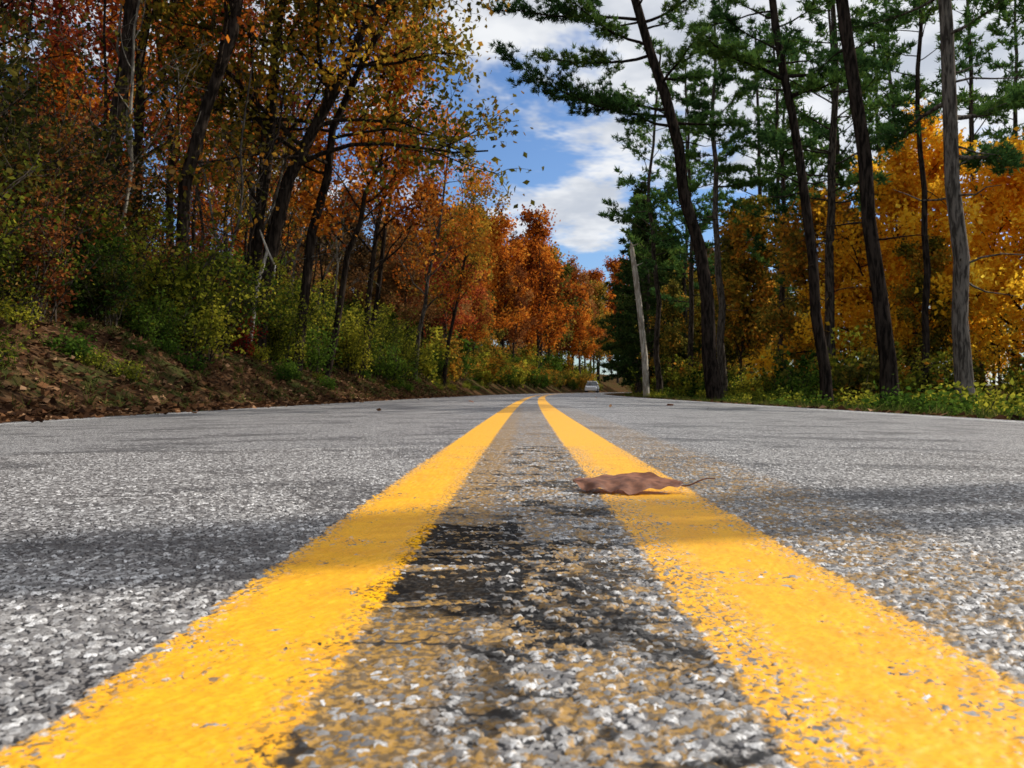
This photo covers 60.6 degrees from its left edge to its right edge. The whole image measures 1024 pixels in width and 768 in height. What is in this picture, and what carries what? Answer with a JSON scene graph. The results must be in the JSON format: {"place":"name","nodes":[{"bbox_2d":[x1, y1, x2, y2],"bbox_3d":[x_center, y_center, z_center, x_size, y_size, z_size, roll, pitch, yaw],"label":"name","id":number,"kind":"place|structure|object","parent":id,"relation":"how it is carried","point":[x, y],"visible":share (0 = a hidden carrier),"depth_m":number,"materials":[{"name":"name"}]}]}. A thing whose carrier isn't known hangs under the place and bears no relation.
{"place":"outdoors","nodes":[
{"label":"outdoors","id":0,"kind":"place"},
{"bbox_2d":[0,292,1023,422],"bbox_3d":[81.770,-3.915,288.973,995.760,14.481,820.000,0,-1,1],"label":"ground","id":1,"kind":"structure","parent":0,"point":[494,389],"depth_m":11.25,"materials":[{"name":"brown plant"}]},
{"bbox_2d":[0,0,61,115],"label":"sapling tree","id":2,"kind":"object","parent":1,"relation":"on","point":[30,10],"visible":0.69,"depth_m":15.19,"materials":[{"name":"orange plant"}]},
{"bbox_2d":[0,0,75,129],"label":"sapling tree","id":3,"kind":"object","parent":1,"relation":"on","point":[27,45],"visible":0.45,"depth_m":14.72,"materials":[{"name":"brown plant"}]},
{"bbox_2d":[3,0,137,226],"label":"oak tree","id":4,"kind":"object","parent":1,"relation":"on","point":[130,7],"visible":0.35,"depth_m":15.20,"materials":[{"name":"brown plant"}]},
{"bbox_2d":[0,0,189,196],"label":"sapling tree","id":5,"kind":"object","parent":1,"relation":"on","point":[103,40],"visible":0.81,"depth_m":15.59,"materials":[{"name":"orange plant"}]},
{"bbox_2d":[23,0,186,215],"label":"sapling tree","id":6,"kind":"object","parent":1,"relation":"on","point":[117,50],"visible":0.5,"depth_m":16.72,"materials":[{"name":"brown plant"}]},
{"bbox_2d":[41,28,169,192],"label":"sapling tree","id":7,"kind":"object","parent":1,"relation":"on","point":[146,106],"visible":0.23,"depth_m":20.34,"materials":[{"name":"brown plant"}]},
{"bbox_2d":[44,0,211,244],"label":"sapling tree","id":8,"kind":"object","parent":1,"relation":"on","point":[132,167],"visible":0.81,"depth_m":14.42,"materials":[{"name":"brown plant"}]},
{"bbox_2d":[51,0,206,209],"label":"sapling tree","id":9,"kind":"object","parent":1,"relation":"on","point":[177,51],"visible":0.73,"depth_m":16.40,"materials":[{"name":"orange plant"}]},
{"bbox_2d":[56,0,245,266],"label":"oak tree","id":10,"kind":"object","parent":1,"relation":"on","point":[137,69],"visible":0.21,"depth_m":19.18,"materials":[{"name":"brown plant"}]},
{"bbox_2d":[122,7,228,250],"bbox_3d":[-8.727,-5.981,22.232,3.001,7.948,1.989,0,-1,-17],"label":"sapling tree","id":11,"kind":"object","parent":1,"relation":"on","point":[173,141],"visible":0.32,"depth_m":22.30,"materials":[{"name":"brown plant"}]},
{"bbox_2d":[139,3,249,251],"bbox_3d":[-6.528,-5.595,18.040,2.322,9.009,2.439,0,-1,1],"label":"sapling tree","id":12,"kind":"object","parent":1,"relation":"on","point":[200,213],"visible":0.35,"depth_m":17.79,"materials":[{"name":"brown plant"}]},
{"bbox_2d":[133,46,260,272],"bbox_3d":[-6.192,-3.795,17.596,2.741,6.407,1.354,0,-1,-43],"label":"sapling tree","id":13,"kind":"object","parent":1,"relation":"on","point":[209,201],"visible":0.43,"depth_m":17.51,"materials":[{"name":"brown plant"}]},
{"bbox_2d":[176,103,248,250],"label":"sapling tree","id":14,"kind":"object","parent":1,"relation":"on","point":[227,202],"visible":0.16,"depth_m":27.11,"materials":[{"name":"brown plant"}]},
{"bbox_2d":[191,9,286,346],"bbox_3d":[-5.124,-3.790,16.633,1.766,6.852,2.942,0,-1,-34],"label":"sapling tree","id":15,"kind":"object","parent":1,"relation":"on","point":[241,170],"visible":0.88,"depth_m":16.36,"materials":[{"name":"orange plant"}]},
{"bbox_2d":[153,0,329,237],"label":"oak tree","id":16,"kind":"object","parent":1,"relation":"on","point":[173,111],"visible":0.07,"depth_m":24.09,"materials":[{"name":"brown plant"}]},
{"bbox_2d":[213,81,278,227],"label":"sapling tree","id":17,"kind":"object","parent":1,"relation":"on","point":[244,187],"visible":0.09,"depth_m":29.35,"materials":[{"name":"brown plant"}]},
{"bbox_2d":[173,0,321,342],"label":"sapling tree","id":18,"kind":"object","parent":1,"relation":"on","point":[290,119],"visible":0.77,"depth_m":17.17,"materials":[{"name":"orange plant"}]},
{"bbox_2d":[193,19,304,267],"bbox_3d":[-7.622,-6.340,25.459,3.435,8.874,2.393,0,-1,-8],"label":"sapling tree","id":19,"kind":"object","parent":1,"relation":"on","point":[258,162],"visible":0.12,"depth_m":25.73,"materials":[{"name":"brown plant"}]},
{"bbox_2d":[215,79,323,259],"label":"sapling tree","id":20,"kind":"object","parent":1,"relation":"on","point":[274,195],"visible":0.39,"depth_m":19.69,"materials":[{"name":"brown plant"}]},
{"bbox_2d":[172,0,384,265],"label":"oak tree","id":21,"kind":"object","parent":1,"relation":"on","point":[233,22],"visible":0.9,"depth_m":15.54,"materials":[{"name":"brown plant"}]},
{"bbox_2d":[211,0,347,271],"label":"oak tree","id":22,"kind":"object","parent":1,"relation":"on","point":[259,101],"visible":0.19,"depth_m":21.05,"materials":[{"name":"orange plant"}]},
{"bbox_2d":[216,83,342,280],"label":"sapling tree","id":23,"kind":"object","parent":1,"relation":"on","point":[274,203],"visible":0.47,"depth_m":19.07,"materials":[{"name":"brown plant"}]},
{"bbox_2d":[227,22,336,253],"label":"sapling tree","id":24,"kind":"object","parent":1,"relation":"on","point":[287,125],"visible":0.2,"depth_m":21.69,"materials":[{"name":"brown plant"}]},
{"bbox_2d":[245,100,318,280],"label":"sapling tree","id":25,"kind":"object","parent":1,"relation":"on","point":[284,224],"visible":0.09,"depth_m":30.81,"materials":[{"name":"brown plant"}]},
{"bbox_2d":[246,137,326,284],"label":"sapling tree","id":26,"kind":"object","parent":1,"relation":"on","point":[298,246],"visible":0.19,"depth_m":24.91,"materials":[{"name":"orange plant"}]},
{"bbox_2d":[265,113,325,289],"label":"sapling tree","id":27,"kind":"object","parent":1,"relation":"on","point":[286,230],"visible":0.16,"depth_m":28.02,"materials":[{"name":"brown plant"}]},
{"bbox_2d":[0,1,602,389],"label":"bank shrubs","id":28,"kind":"object","parent":1,"relation":"on","point":[63,240],"visible":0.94,"depth_m":13.29,"materials":[{"name":"green plant"}]},
{"bbox_2d":[284,93,343,290],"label":"sapling tree","id":29,"kind":"object","parent":1,"relation":"on","point":[340,99],"visible":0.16,"depth_m":30.47,"materials":[{"name":"brown plant"}]},
{"bbox_2d":[279,62,354,337],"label":"sapling tree","id":30,"kind":"object","parent":1,"relation":"on","point":[327,240],"visible":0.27,"depth_m":23.88,"materials":[{"name":"orange plant"}]},
{"bbox_2d":[277,112,361,302],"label":"sapling tree","id":31,"kind":"object","parent":1,"relation":"on","point":[321,225],"visible":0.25,"depth_m":26.12,"materials":[{"name":"brown plant"}]},
{"bbox_2d":[142,0,517,372],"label":"oak tree","id":32,"kind":"object","parent":1,"relation":"on","point":[418,7],"visible":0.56,"depth_m":18.18,"materials":[{"name":"orange plant"}]},
{"bbox_2d":[133,0,543,352],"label":"oak tree","id":33,"kind":"object","parent":1,"relation":"on","point":[276,225],"visible":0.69,"depth_m":17.79,"materials":[{"name":"orange plant"}]},
{"bbox_2d":[290,146,386,348],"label":"sapling tree","id":34,"kind":"object","parent":1,"relation":"on","point":[328,267],"visible":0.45,"depth_m":24.34,"materials":[{"name":"brown plant"}]},
{"bbox_2d":[316,125,382,312],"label":"sapling tree","id":35,"kind":"object","parent":1,"relation":"on","point":[336,257],"visible":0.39,"depth_m":25.79,"materials":[{"name":"orange plant"}]},
{"bbox_2d":[269,0,448,377],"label":"maple tree","id":36,"kind":"object","parent":1,"relation":"on","point":[325,217],"visible":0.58,"depth_m":20.61,"materials":[{"name":"orange plant"}]},
{"bbox_2d":[292,0,458,370],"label":"oak tree","id":37,"kind":"object","parent":1,"relation":"on","point":[416,196],"visible":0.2,"depth_m":27.01,"materials":[{"name":"orange plant"}]},
{"bbox_2d":[338,12,442,336],"bbox_3d":[-4.339,-7.037,31.286,3.976,13.170,3.960,0,-1,1],"label":"oak tree","id":38,"kind":"object","parent":1,"relation":"on","point":[382,236],"visible":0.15,"depth_m":31.01,"materials":[{"name":"orange plant"}]},
{"bbox_2d":[383,103,504,378],"bbox_3d":[-2.966,-5.703,35.031,5.343,11.663,5.424,0,-1,1],"label":"oak tree","id":39,"kind":"object","parent":1,"relation":"on","point":[468,215],"visible":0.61,"depth_m":35.19,"materials":[{"name":"orange plant"}]},
{"bbox_2d":[408,140,512,385],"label":"oak tree","id":40,"kind":"object","parent":1,"relation":"on","point":[487,221],"visible":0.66,"depth_m":41.10,"materials":[{"name":"orange plant"}]},
{"bbox_2d":[0,0,1023,400],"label":"distant woods","id":41,"kind":"object","parent":1,"relation":"on","point":[530,288],"visible":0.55,"depth_m":45.60,"materials":[{"name":"orange plant"}]},
{"bbox_2d":[0,289,1023,418],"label":"ground cover","id":42,"kind":"object","parent":1,"relation":"on","point":[942,397],"visible":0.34,"depth_m":12.93,"materials":[{"name":"green plant"}]},
{"bbox_2d":[247,230,275,346],"bbox_3d":[-4.885,-1.855,17.084,0.566,2.311,0.097,0,-1,1],"label":"broken branch","id":43,"kind":"object","parent":42,"relation":"on","point":[267,252],"visible":0.58,"depth_m":17.07,"materials":[{"name":"grey plant"}]},
{"bbox_2d":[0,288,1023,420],"bbox_3d":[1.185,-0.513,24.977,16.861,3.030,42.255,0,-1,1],"label":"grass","id":44,"kind":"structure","parent":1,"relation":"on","point":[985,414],"depth_m":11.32,"materials":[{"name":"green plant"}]},
{"bbox_2d":[599,309,624,382],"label":"spruce tree","id":45,"kind":"object","parent":1,"relation":"on","point":[604,371],"depth_m":105.86,"materials":[{"name":"green plant"}]},
{"bbox_2d":[481,0,751,400],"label":"white pine tree","id":46,"kind":"object","parent":1,"relation":"on","point":[621,104],"visible":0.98,"depth_m":26.79,"materials":[{"name":"green plant"}]},
{"bbox_2d":[598,228,635,392],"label":"spruce tree","id":47,"kind":"object","parent":1,"relation":"on","point":[615,299],"visible":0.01,"depth_m":85.65,"materials":[{"name":"green plant"}]},
{"bbox_2d":[593,194,645,393],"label":"spruce tree","id":48,"kind":"object","parent":1,"relation":"on","point":[622,252],"visible":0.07,"depth_m":75.99,"materials":[{"name":"green plant"}]},
{"bbox_2d":[606,260,634,378],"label":"spruce tree","id":49,"kind":"object","parent":1,"relation":"on","point":[622,376],"visible":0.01,"depth_m":79.82,"materials":[{"name":"plant"}]},
{"bbox_2d":[607,284,635,384],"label":"spruce tree","id":50,"kind":"object","parent":1,"relation":"on","point":[623,379],"depth_m":95.51,"materials":[{"name":"plant"}]},
{"bbox_2d":[615,275,654,386],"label":"spruce tree","id":51,"kind":"object","parent":1,"relation":"on","point":[631,345],"visible":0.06,"depth_m":69.47,"materials":[{"name":"green plant"}]},
{"bbox_2d":[597,181,673,394],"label":"spruce tree","id":52,"kind":"object","parent":1,"relation":"on","point":[622,343],"visible":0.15,"depth_m":65.52,"materials":[{"name":"plant"}]},
{"bbox_2d":[630,241,649,396],"bbox_3d":[5.817,-2.859,39.879,0.930,7.420,0.476,0,-1,1],"label":"dead tree snag","id":53,"kind":"object","parent":1,"relation":"on","point":[645,373],"visible":0.95,"depth_m":39.85,"materials":[{"name":"grey wood"}]},
{"bbox_2d":[596,37,697,393],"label":"white pine tree","id":54,"kind":"object","parent":1,"relation":"on","point":[651,264],"visible":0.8,"depth_m":47.83,"materials":[{"name":"plant"}]},
{"bbox_2d":[602,203,693,390],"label":"spruce tree","id":55,"kind":"object","parent":1,"relation":"on","point":[629,319],"visible":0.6,"depth_m":57.63,"materials":[{"name":"green plant"}]},
{"bbox_2d":[622,244,701,385],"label":"spruce tree","id":56,"kind":"object","parent":1,"relation":"on","point":[663,259],"visible":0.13,"depth_m":59.87,"materials":[{"name":"green plant"}]},
{"bbox_2d":[633,222,699,369],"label":"spruce tree","id":57,"kind":"object","parent":1,"relation":"on","point":[669,228],"visible":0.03,"depth_m":71.71,"materials":[{"name":"green plant"}]},
{"bbox_2d":[634,239,701,375],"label":"spruce tree","id":58,"kind":"object","parent":1,"relation":"on","point":[671,276],"visible":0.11,"depth_m":61.66,"materials":[{"name":"green plant"}]},
{"bbox_2d":[625,107,722,359],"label":"white pine tree","id":59,"kind":"object","parent":1,"relation":"on","point":[705,206],"visible":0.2,"depth_m":59.71,"materials":[{"name":"plant"}]},
{"bbox_2d":[646,51,736,367],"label":"white pine tree","id":60,"kind":"object","parent":1,"relation":"on","point":[669,209],"visible":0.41,"depth_m":51.91,"materials":[{"name":"plant"}]},
{"bbox_2d":[668,1,766,393],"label":"white pine tree","id":61,"kind":"object","parent":1,"relation":"on","point":[722,78],"visible":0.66,"depth_m":38.74,"materials":[{"name":"grey plant"}]},
{"bbox_2d":[700,17,815,372],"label":"white pine tree","id":62,"kind":"object","parent":1,"relation":"on","point":[735,113],"visible":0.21,"depth_m":46.69,"materials":[{"name":"plant"}]},
{"bbox_2d":[669,0,871,404],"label":"white pine tree","id":63,"kind":"object","parent":1,"relation":"on","point":[731,56],"visible":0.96,"depth_m":22.83,"materials":[{"name":"green plant"}]},
{"bbox_2d":[720,39,826,365],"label":"white pine tree","id":64,"kind":"object","parent":1,"relation":"on","point":[805,65],"visible":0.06,"depth_m":49.70,"materials":[{"name":"plant"}]},
{"bbox_2d":[718,1,843,360],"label":"white pine tree","id":65,"kind":"object","parent":1,"relation":"on","point":[777,191],"visible":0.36,"depth_m":40.74,"materials":[{"name":"plant"}]},
{"bbox_2d":[621,325,1023,406],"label":"woodland undergrowth","id":66,"kind":"object","parent":1,"relation":"on","point":[799,375],"visible":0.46,"depth_m":29.20,"materials":[{"name":"green plant"}]},
{"bbox_2d":[740,0,912,391],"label":"white pine tree","id":67,"kind":"object","parent":1,"relation":"on","point":[778,139],"visible":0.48,"depth_m":33.30,"materials":[{"name":"plant"}]},
{"bbox_2d":[746,182,913,366],"bbox_3d":[13.081,-3.755,35.914,6.342,9.906,8.193,0,-1,1],"label":"maple tree","id":68,"kind":"object","parent":1,"relation":"on","point":[794,259],"visible":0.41,"depth_m":36.40,"materials":[{"name":"orange plant"}]},
{"bbox_2d":[761,0,911,230],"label":"white pine tree","id":69,"kind":"object","parent":1,"relation":"on","point":[820,29],"visible":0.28,"depth_m":41.00,"materials":[{"name":"plant"}]},
{"bbox_2d":[814,0,933,407],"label":"white pine tree","id":70,"kind":"object","parent":1,"relation":"on","point":[888,372],"visible":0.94,"depth_m":17.86,"materials":[{"name":"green plant"}]},
{"bbox_2d":[737,93,1023,388],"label":"maple tree","id":71,"kind":"object","parent":1,"relation":"on","point":[892,203],"visible":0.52,"depth_m":33.38,"materials":[{"name":"orange plant"}]},
{"bbox_2d":[825,18,942,292],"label":"white pine tree","id":72,"kind":"object","parent":1,"relation":"on","point":[874,95],"visible":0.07,"depth_m":46.53,"materials":[{"name":"plant"}]},
{"bbox_2d":[804,0,983,306],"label":"white pine tree","id":73,"kind":"object","parent":1,"relation":"on","point":[910,45],"visible":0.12,"depth_m":40.63,"materials":[{"name":"plant"}]},
{"bbox_2d":[835,0,983,398],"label":"white pine tree","id":74,"kind":"object","parent":1,"relation":"on","point":[923,16],"visible":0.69,"depth_m":29.34,"materials":[{"name":"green plant"}]},
{"bbox_2d":[850,0,1023,401],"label":"white pine tree","id":75,"kind":"object","parent":1,"relation":"on","point":[1006,156],"visible":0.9,"depth_m":16.91,"materials":[{"name":"grey plant"}]},
{"bbox_2d":[887,0,1023,386],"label":"white pine tree","id":76,"kind":"object","parent":1,"relation":"on","point":[970,54],"visible":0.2,"depth_m":39.27,"materials":[{"name":"plant"}]},
{"bbox_2d":[930,127,1023,390],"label":"maple tree","id":77,"kind":"object","parent":1,"relation":"on","point":[1001,200],"visible":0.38,"depth_m":33.22,"materials":[{"name":"orange plant"}]},
{"bbox_2d":[957,0,1023,369],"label":"white pine tree","id":78,"kind":"object","parent":1,"relation":"on","point":[988,59],"visible":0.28,"depth_m":42.77,"materials":[{"name":"plant"}]},
{"bbox_2d":[978,14,1023,143],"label":"white pine tree","id":79,"kind":"object","parent":1,"relation":"on","point":[989,134],"visible":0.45,"depth_m":36.34,"materials":[{"name":"plant"}]},
{"bbox_2d":[983,6,1023,35],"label":"white pine tree","id":80,"kind":"object","parent":1,"relation":"on","point":[1020,13],"visible":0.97,"depth_m":24.05,"materials":[{"name":"green plant"}]},
{"bbox_2d":[1002,81,1023,116],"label":"white pine tree","id":81,"kind":"object","parent":1,"relation":"on","point":[1015,97],"visible":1,"depth_m":14.67,"materials":[{"name":"plant"}]},
{"bbox_2d":[0,392,1023,767],"bbox_3d":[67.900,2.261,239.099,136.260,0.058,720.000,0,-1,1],"label":"road","id":82,"kind":"structure","parent":0,"point":[460,582],"depth_m":0.65,"materials":[{"name":"grey asphalt"}]},
{"bbox_2d":[585,381,598,392],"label":"car","id":83,"kind":"object","parent":82,"relation":"on","point":[592,386],"visible":1,"depth_m":123.56,"materials":[{"name":"paint"}]},
{"bbox_2d":[573,472,715,494],"bbox_3d":[0.189,0.141,1.260,0.203,0.017,0.102,0,5,9],"label":"dead leaf","id":84,"kind":"object","parent":82,"relation":"on","point":[632,483],"visible":1,"depth_m":1.25,"materials":[{"name":"brown plant"}]},
{"bbox_2d":[0,0,1023,384],"label":"sky","id":85,"kind":"structure","parent":0,"point":[579,156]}
]}

